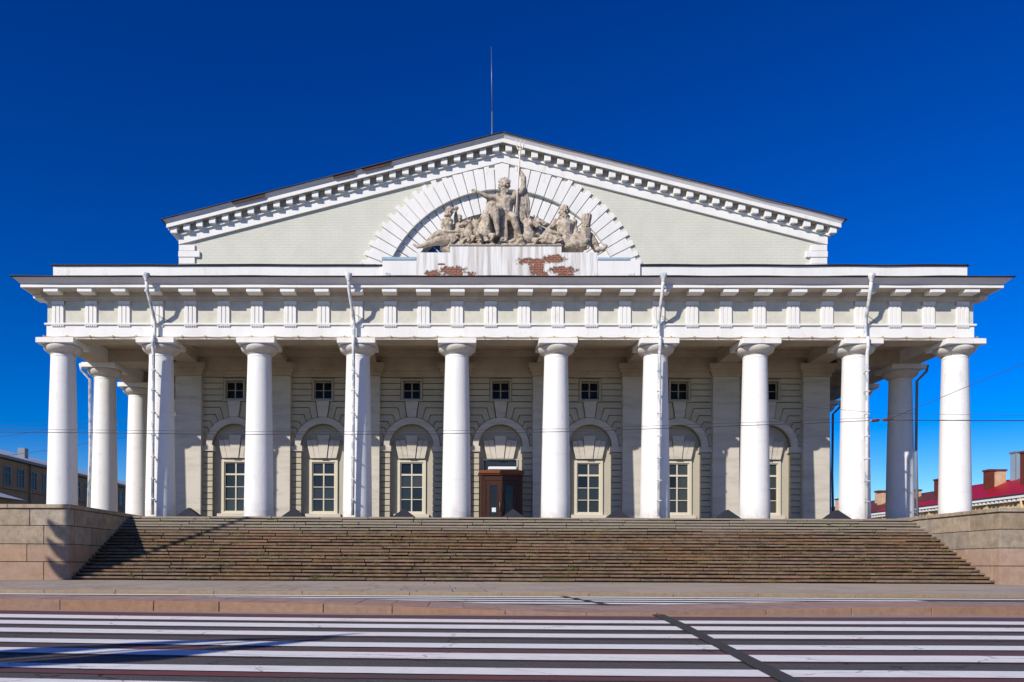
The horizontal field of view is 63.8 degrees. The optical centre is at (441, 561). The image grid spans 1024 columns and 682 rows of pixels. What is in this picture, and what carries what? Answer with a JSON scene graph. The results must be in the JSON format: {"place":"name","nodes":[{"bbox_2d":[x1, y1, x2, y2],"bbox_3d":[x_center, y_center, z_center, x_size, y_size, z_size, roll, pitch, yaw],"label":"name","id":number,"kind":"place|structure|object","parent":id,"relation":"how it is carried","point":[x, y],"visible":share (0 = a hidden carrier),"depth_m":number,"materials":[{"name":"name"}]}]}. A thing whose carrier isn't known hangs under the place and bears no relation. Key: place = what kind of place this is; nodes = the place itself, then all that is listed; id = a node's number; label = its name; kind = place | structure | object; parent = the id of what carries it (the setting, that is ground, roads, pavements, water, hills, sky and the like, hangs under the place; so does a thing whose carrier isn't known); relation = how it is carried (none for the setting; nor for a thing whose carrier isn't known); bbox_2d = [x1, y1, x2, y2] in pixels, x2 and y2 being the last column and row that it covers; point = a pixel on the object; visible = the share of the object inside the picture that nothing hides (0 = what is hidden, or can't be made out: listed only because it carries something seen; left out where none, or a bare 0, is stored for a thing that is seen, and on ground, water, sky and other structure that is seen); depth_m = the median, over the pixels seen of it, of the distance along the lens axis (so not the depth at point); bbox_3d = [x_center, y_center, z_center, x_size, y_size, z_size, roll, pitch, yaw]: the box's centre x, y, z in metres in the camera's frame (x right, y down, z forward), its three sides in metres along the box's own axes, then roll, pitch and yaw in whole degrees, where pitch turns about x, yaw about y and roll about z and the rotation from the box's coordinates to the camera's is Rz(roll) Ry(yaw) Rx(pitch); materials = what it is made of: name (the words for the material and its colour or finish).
{"place":"outdoors","nodes":[
{"label":"outdoors","id":0,"kind":"place"},
{"bbox_2d":[0,593,1023,681],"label":"road","id":1,"kind":"structure","parent":0,"point":[56,646],"depth_m":8.13,"materials":[{"name":"grey asphalt"}]},
{"bbox_2d":[0,595,1023,617],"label":"traffic island","id":2,"kind":"structure","parent":1,"relation":"on","point":[225,605],"depth_m":14.06,"materials":[{"name":"grey concrete"}]},
{"bbox_2d":[0,580,1023,598],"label":"pavement","id":3,"kind":"structure","parent":0,"point":[617,589],"depth_m":24.68,"materials":[{"name":"grey stone"}]},
{"bbox_2d":[72,516,994,583],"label":"staircase","id":4,"kind":"structure","parent":3,"relation":"on","point":[331,547],"depth_m":36.26,"materials":[{"name":"stone"}]},
{"bbox_2d":[100,518,982,583],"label":"moss tufts","id":5,"kind":"object","parent":4,"relation":"on","point":[526,552],"visible":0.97,"depth_m":36.00,"materials":[{"name":"plant"}]},
{"bbox_2d":[0,0,1023,506],"label":"sky","id":6,"kind":"structure","parent":0,"point":[901,120],"materials":[{"name":"blue"}]},
{"bbox_2d":[9,131,1015,518],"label":"exchange building","id":7,"kind":"structure","parent":0,"point":[293,307],"depth_m":45.18,"materials":[{"name":"paint"}]},
{"bbox_2d":[224,462,244,510],"bbox_3d":[-11.679,-4.233,46.561,1.312,2.840,0.140,0,0,1],"label":"window","id":8,"kind":"structure","parent":7,"relation":"in","point":[234,472],"depth_m":46.56,"materials":[{"name":"glass"}]},
{"bbox_2d":[226,382,242,398],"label":"window","id":9,"kind":"structure","parent":7,"relation":"in","point":[234,390],"depth_m":46.36,"materials":[{"name":"black glass"}]},
{"bbox_2d":[312,462,334,511],"bbox_3d":[-6.680,-4.211,46.505,1.312,2.840,0.140,0,0,1],"label":"window","id":10,"kind":"structure","parent":7,"relation":"in","point":[323,473],"depth_m":46.50,"materials":[{"name":"glass"}]},
{"bbox_2d":[315,382,331,398],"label":"window","id":11,"kind":"structure","parent":7,"relation":"in","point":[323,390],"depth_m":46.30,"materials":[{"name":"black glass"}]},
{"bbox_2d":[400,462,422,511],"bbox_3d":[-1.680,-4.188,46.448,1.312,2.840,0.140,0,0,1],"label":"window","id":12,"kind":"structure","parent":7,"relation":"in","point":[411,483],"depth_m":46.45,"materials":[{"name":"glass"}]},
{"bbox_2d":[403,382,420,398],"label":"window","id":13,"kind":"structure","parent":7,"relation":"in","point":[411,390],"depth_m":46.24,"materials":[{"name":"black glass"}]},
{"bbox_2d":[413,206,460,251],"bbox_3d":[-0.209,-16.840,41.454,2.431,2.393,0.775,0,0,1],"label":"reclining nymph statue","id":14,"kind":"object","parent":7,"relation":"on","point":[444,237],"visible":0.94,"depth_m":41.23,"materials":[{"name":"stone"}]},
{"bbox_2d":[454,206,466,243],"bbox_3d":[0.969,-17.035,41.697,0.680,2.166,0.646,0,0,1],"label":"companion statue","id":15,"kind":"object","parent":7,"relation":"on","point":[458,219],"visible":0.71,"depth_m":41.59,"materials":[{"name":"stone"}]},
{"bbox_2d":[458,217,475,242],"bbox_3d":[1.343,-16.733,41.686,0.965,1.575,1.133,0,0,1],"label":"sea horse statue","id":16,"kind":"object","parent":7,"relation":"on","point":[468,225],"visible":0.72,"depth_m":41.45,"materials":[{"name":"stone"}]},
{"bbox_2d":[469,217,476,242],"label":"sea horse statue","id":17,"kind":"object","parent":7,"relation":"on","point":[474,221],"visible":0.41,"depth_m":41.56,"materials":[{"name":"stone"}]},
{"bbox_2d":[474,210,495,242],"bbox_3d":[2.191,-16.718,41.338,1.073,2.010,1.440,0,0,1],"label":"sea horse statue","id":18,"kind":"object","parent":7,"relation":"on","point":[483,227],"visible":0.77,"depth_m":40.95,"materials":[{"name":"stone"}]},
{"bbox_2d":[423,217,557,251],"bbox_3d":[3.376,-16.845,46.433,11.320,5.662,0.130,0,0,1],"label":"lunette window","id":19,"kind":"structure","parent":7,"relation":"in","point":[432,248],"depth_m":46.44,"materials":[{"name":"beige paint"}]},
{"bbox_2d":[491,49,492,133],"bbox_3d":[3.176,-27.811,51.432,0.116,9.100,0.087,0,0,23],"label":"antenna mast","id":20,"kind":"object","parent":7,"relation":"on","point":[491,95],"visible":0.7,"depth_m":51.42,"materials":[{"name":"grey metal"}]},
{"bbox_2d":[482,459,517,469],"bbox_3d":[3.325,-5.411,46.348,1.980,0.750,0.120,0,0,1],"label":"transom window","id":21,"kind":"structure","parent":7,"relation":"in","point":[487,463],"depth_m":46.32,"materials":[{"name":"glass"}]},
{"bbox_2d":[492,382,508,398],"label":"window","id":22,"kind":"structure","parent":7,"relation":"in","point":[500,390],"depth_m":46.20,"materials":[{"name":"black glass"}]},
{"bbox_2d":[478,470,524,516],"bbox_3d":[3.308,-3.540,45.564,2.520,2.900,1.550,0,0,1],"label":"door porch","id":23,"kind":"structure","parent":7,"relation":"in","point":[498,496],"depth_m":44.98,"materials":[{"name":"brown wood"}]},
{"bbox_2d":[456,237,562,243],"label":"stone waves","id":24,"kind":"object","parent":7,"relation":"on","point":[513,240],"visible":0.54,"depth_m":40.96,"materials":[{"name":"stone"}]},
{"bbox_2d":[471,167,529,242],"bbox_3d":[3.028,-18.006,41.399,3.057,3.818,1.448,0,0,1],"label":"sea god statue","id":25,"kind":"object","parent":24,"relation":"on","point":[506,221],"visible":0.94,"depth_m":41.25,"materials":[{"name":"stone"}]},
{"bbox_2d":[515,140,524,213],"bbox_3d":[3.969,-19.266,41.274,0.496,4.003,0.107,0,0,-6],"label":"trident","id":26,"kind":"object","parent":25,"relation":"attached to","point":[519,148],"visible":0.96,"depth_m":41.24,"materials":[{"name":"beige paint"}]},
{"bbox_2d":[517,215,540,244],"bbox_3d":[4.414,-16.523,41.409,1.203,1.969,1.408,0,0,1],"label":"sea horse statue","id":27,"kind":"object","parent":7,"relation":"on","point":[527,231],"visible":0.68,"depth_m":41.10,"materials":[{"name":"stone"}]},
{"bbox_2d":[532,215,547,237],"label":"sea horse statue","id":28,"kind":"object","parent":7,"relation":"on","point":[538,231],"visible":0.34,"depth_m":41.58,"materials":[{"name":"stone"}]},
{"bbox_2d":[539,204,588,251],"bbox_3d":[6.119,-16.853,41.440,2.619,2.410,0.970,0,0,1],"label":"river god statue","id":29,"kind":"object","parent":7,"relation":"on","point":[565,226],"visible":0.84,"depth_m":41.16,"materials":[{"name":"stone"}]},
{"bbox_2d":[565,213,599,253],"bbox_3d":[7.147,-16.635,41.343,1.911,1.956,0.739,0,0,-34],"label":"crowned woman statue","id":30,"kind":"object","parent":7,"relation":"on","point":[585,231],"visible":0.91,"depth_m":41.31,"materials":[{"name":"stone"}]},
{"bbox_2d":[577,463,599,512],"bbox_3d":[8.319,-4.144,46.335,1.312,2.840,0.140,0,0,1],"label":"window","id":31,"kind":"structure","parent":7,"relation":"in","point":[588,500],"depth_m":46.33,"materials":[{"name":"beige paint"}]},
{"bbox_2d":[581,382,597,399],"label":"window","id":32,"kind":"structure","parent":7,"relation":"in","point":[589,390],"depth_m":46.13,"materials":[{"name":"black glass"}]},
{"bbox_2d":[595,244,607,251],"bbox_3d":[8.100,-15.854,41.389,0.615,0.373,0.262,0,0,6],"label":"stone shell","id":33,"kind":"object","parent":7,"relation":"on","point":[600,249],"visible":1,"depth_m":41.28,"materials":[{"name":"stone"}]},
{"bbox_2d":[669,463,688,512],"bbox_3d":[13.319,-4.122,46.279,1.312,2.840,0.140,0,0,1],"label":"window","id":34,"kind":"structure","parent":7,"relation":"in","point":[679,472],"depth_m":46.28,"materials":[{"name":"glass"}]},
{"bbox_2d":[671,383,686,399],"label":"window","id":35,"kind":"structure","parent":7,"relation":"in","point":[678,390],"depth_m":46.08,"materials":[{"name":"black glass"}]},
{"bbox_2d":[768,383,776,399],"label":"window","id":36,"kind":"structure","parent":7,"relation":"in","point":[772,387],"depth_m":46.02,"materials":[{"name":"black glass"}]},
{"bbox_2d":[770,464,777,512],"bbox_3d":[18.319,-4.100,46.222,1.312,2.840,0.140,0,0,1],"label":"window","id":37,"kind":"structure","parent":7,"relation":"in","point":[773,467],"depth_m":46.22,"materials":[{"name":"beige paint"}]},
{"bbox_2d":[869,418,893,421],"bbox_3d":[10.871,-3.492,20.211,0.601,0.123,0.090,0,0,1],"label":"wire insulator","id":38,"kind":"object","parent":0,"point":[884,419],"visible":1,"depth_m":20.18,"materials":[{"name":"brown metal"}]},
{"bbox_2d":[26,420,868,434],"bbox_3d":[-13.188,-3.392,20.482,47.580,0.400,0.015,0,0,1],"label":"overhead cable","id":39,"kind":"object","parent":38,"relation":"attached to","point":[434,433],"visible":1,"depth_m":20.32,"materials":[{"name":"grey metal"}]},
{"bbox_2d":[24,417,872,431],"bbox_3d":[-0.214,-3.390,20.235,21.630,0.393,0.008,0,0,1],"label":"overhead cable","id":40,"kind":"object","parent":38,"relation":"attached to","point":[449,430],"visible":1,"depth_m":20.26,"materials":[{"name":"grey metal"}]},
{"bbox_2d":[790,405,1023,415],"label":"overhead cable","id":41,"kind":"object","parent":38,"relation":"attached to","point":[906,413],"visible":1,"depth_m":20.20,"materials":[{"name":"grey metal"}]},
{"bbox_2d":[892,420,1023,420],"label":"overhead cable","id":42,"kind":"object","parent":38,"relation":"attached to","point":[957,420],"visible":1,"depth_m":20.18,"materials":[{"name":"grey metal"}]},
{"bbox_2d":[893,363,1022,417],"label":"overhead cable","id":43,"kind":"object","parent":38,"relation":"attached to","point":[957,390],"visible":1,"depth_m":20.19,"materials":[{"name":"grey metal"}]},
{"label":"terrace","id":44,"kind":"structure","parent":0,"visible":0},
{"bbox_2d":[0,493,24,503],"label":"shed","id":45,"kind":"structure","parent":44,"relation":"on","point":[6,499],"depth_m":66.57,"materials":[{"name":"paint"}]},
{"bbox_2d":[177,508,202,516],"bbox_3d":[-12.378,-2.389,40.289,1.220,0.480,0.800,0,0,1],"label":"floodlight hood","id":46,"kind":"object","parent":44,"relation":"on","point":[190,512],"visible":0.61,"depth_m":39.97,"materials":[{"name":"grey metal"}]},
{"bbox_2d":[281,508,305,516],"bbox_3d":[-7.219,-2.365,40.231,1.220,0.480,0.800,0,0,1],"label":"floodlight hood","id":47,"kind":"object","parent":44,"relation":"on","point":[293,512],"visible":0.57,"depth_m":39.89,"materials":[{"name":"grey metal"}]},
{"bbox_2d":[393,509,414,517],"bbox_3d":[-1.819,-2.342,40.170,1.220,0.480,0.800,0,0,1],"label":"floodlight hood","id":48,"kind":"object","parent":44,"relation":"on","point":[403,513],"visible":0.57,"depth_m":39.84,"materials":[{"name":"grey metal"}]},
{"bbox_2d":[503,509,524,518],"bbox_3d":[3.501,-2.318,40.110,1.220,0.480,0.800,0,0,1],"label":"floodlight hood","id":49,"kind":"object","parent":44,"relation":"on","point":[512,513],"visible":0.61,"depth_m":39.77,"materials":[{"name":"grey metal"}]},
{"bbox_2d":[606,509,629,517],"bbox_3d":[8.610,-2.295,40.052,1.220,0.480,0.800,0,0,1],"label":"floodlight hood","id":50,"kind":"object","parent":44,"relation":"on","point":[617,513],"visible":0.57,"depth_m":39.72,"materials":[{"name":"grey metal"}]},
{"bbox_2d":[715,510,741,518],"bbox_3d":[13.960,-2.272,39.992,1.220,0.480,0.800,0,0,1],"label":"floodlight hood","id":51,"kind":"object","parent":44,"relation":"on","point":[727,514],"visible":0.57,"depth_m":39.69,"materials":[{"name":"grey metal"}]},
{"bbox_2d":[822,510,850,518],"bbox_3d":[19.269,-2.248,39.931,1.220,0.480,0.800,0,0,1],"label":"floodlight hood","id":52,"kind":"object","parent":44,"relation":"on","point":[836,514],"visible":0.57,"depth_m":39.62,"materials":[{"name":"grey metal"}]},
{"label":"ground","id":53,"kind":"structure","parent":0,"visible":0},
{"bbox_2d":[0,448,125,512],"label":"warehouse","id":54,"kind":"structure","parent":53,"relation":"on","point":[23,476],"depth_m":88.34,"materials":[{"name":"brick"}]},
{"bbox_2d":[3,465,10,485],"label":"window","id":55,"kind":"structure","parent":54,"relation":"in","point":[7,470],"depth_m":83.43,"materials":[{"name":"blue glass"}]},
{"bbox_2d":[17,468,23,487],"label":"window","id":56,"kind":"structure","parent":54,"relation":"in","point":[20,473],"depth_m":85.93,"materials":[{"name":"blue glass"}]},
{"bbox_2d":[31,471,36,490],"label":"window","id":57,"kind":"structure","parent":54,"relation":"in","point":[34,475],"depth_m":88.83,"materials":[{"name":"blue glass"}]},
{"bbox_2d":[42,474,46,492],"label":"window","id":58,"kind":"structure","parent":54,"relation":"in","point":[44,478],"depth_m":91.03,"materials":[{"name":"blue glass"}]},
{"bbox_2d":[78,482,79,498],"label":"window","id":59,"kind":"structure","parent":54,"relation":"in","point":[79,482],"depth_m":99.48,"materials":[{"name":"blue glass"}]},
{"bbox_2d":[85,483,87,499],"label":"window","id":60,"kind":"structure","parent":54,"relation":"in","point":[86,486],"depth_m":101.33,"materials":[{"name":"blue"}]},
{"bbox_2d":[119,491,122,505],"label":"window","id":61,"kind":"structure","parent":54,"relation":"in","point":[120,493],"depth_m":112.00,"materials":[{"name":"blue glass"}]},
{"bbox_2d":[0,504,139,579],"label":"stair side wall","id":62,"kind":"structure","parent":53,"relation":"on","point":[52,541],"depth_m":33.62,"materials":[{"name":"stone"}]},
{"bbox_2d":[834,451,1023,518],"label":"warehouse","id":63,"kind":"structure","parent":53,"relation":"on","point":[996,489],"depth_m":102.51,"materials":[{"name":"paint"}]},
{"bbox_2d":[897,508,1023,584],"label":"stair side wall","id":64,"kind":"structure","parent":53,"relation":"on","point":[989,543],"depth_m":33.91,"materials":[{"name":"stone"}]}
]}

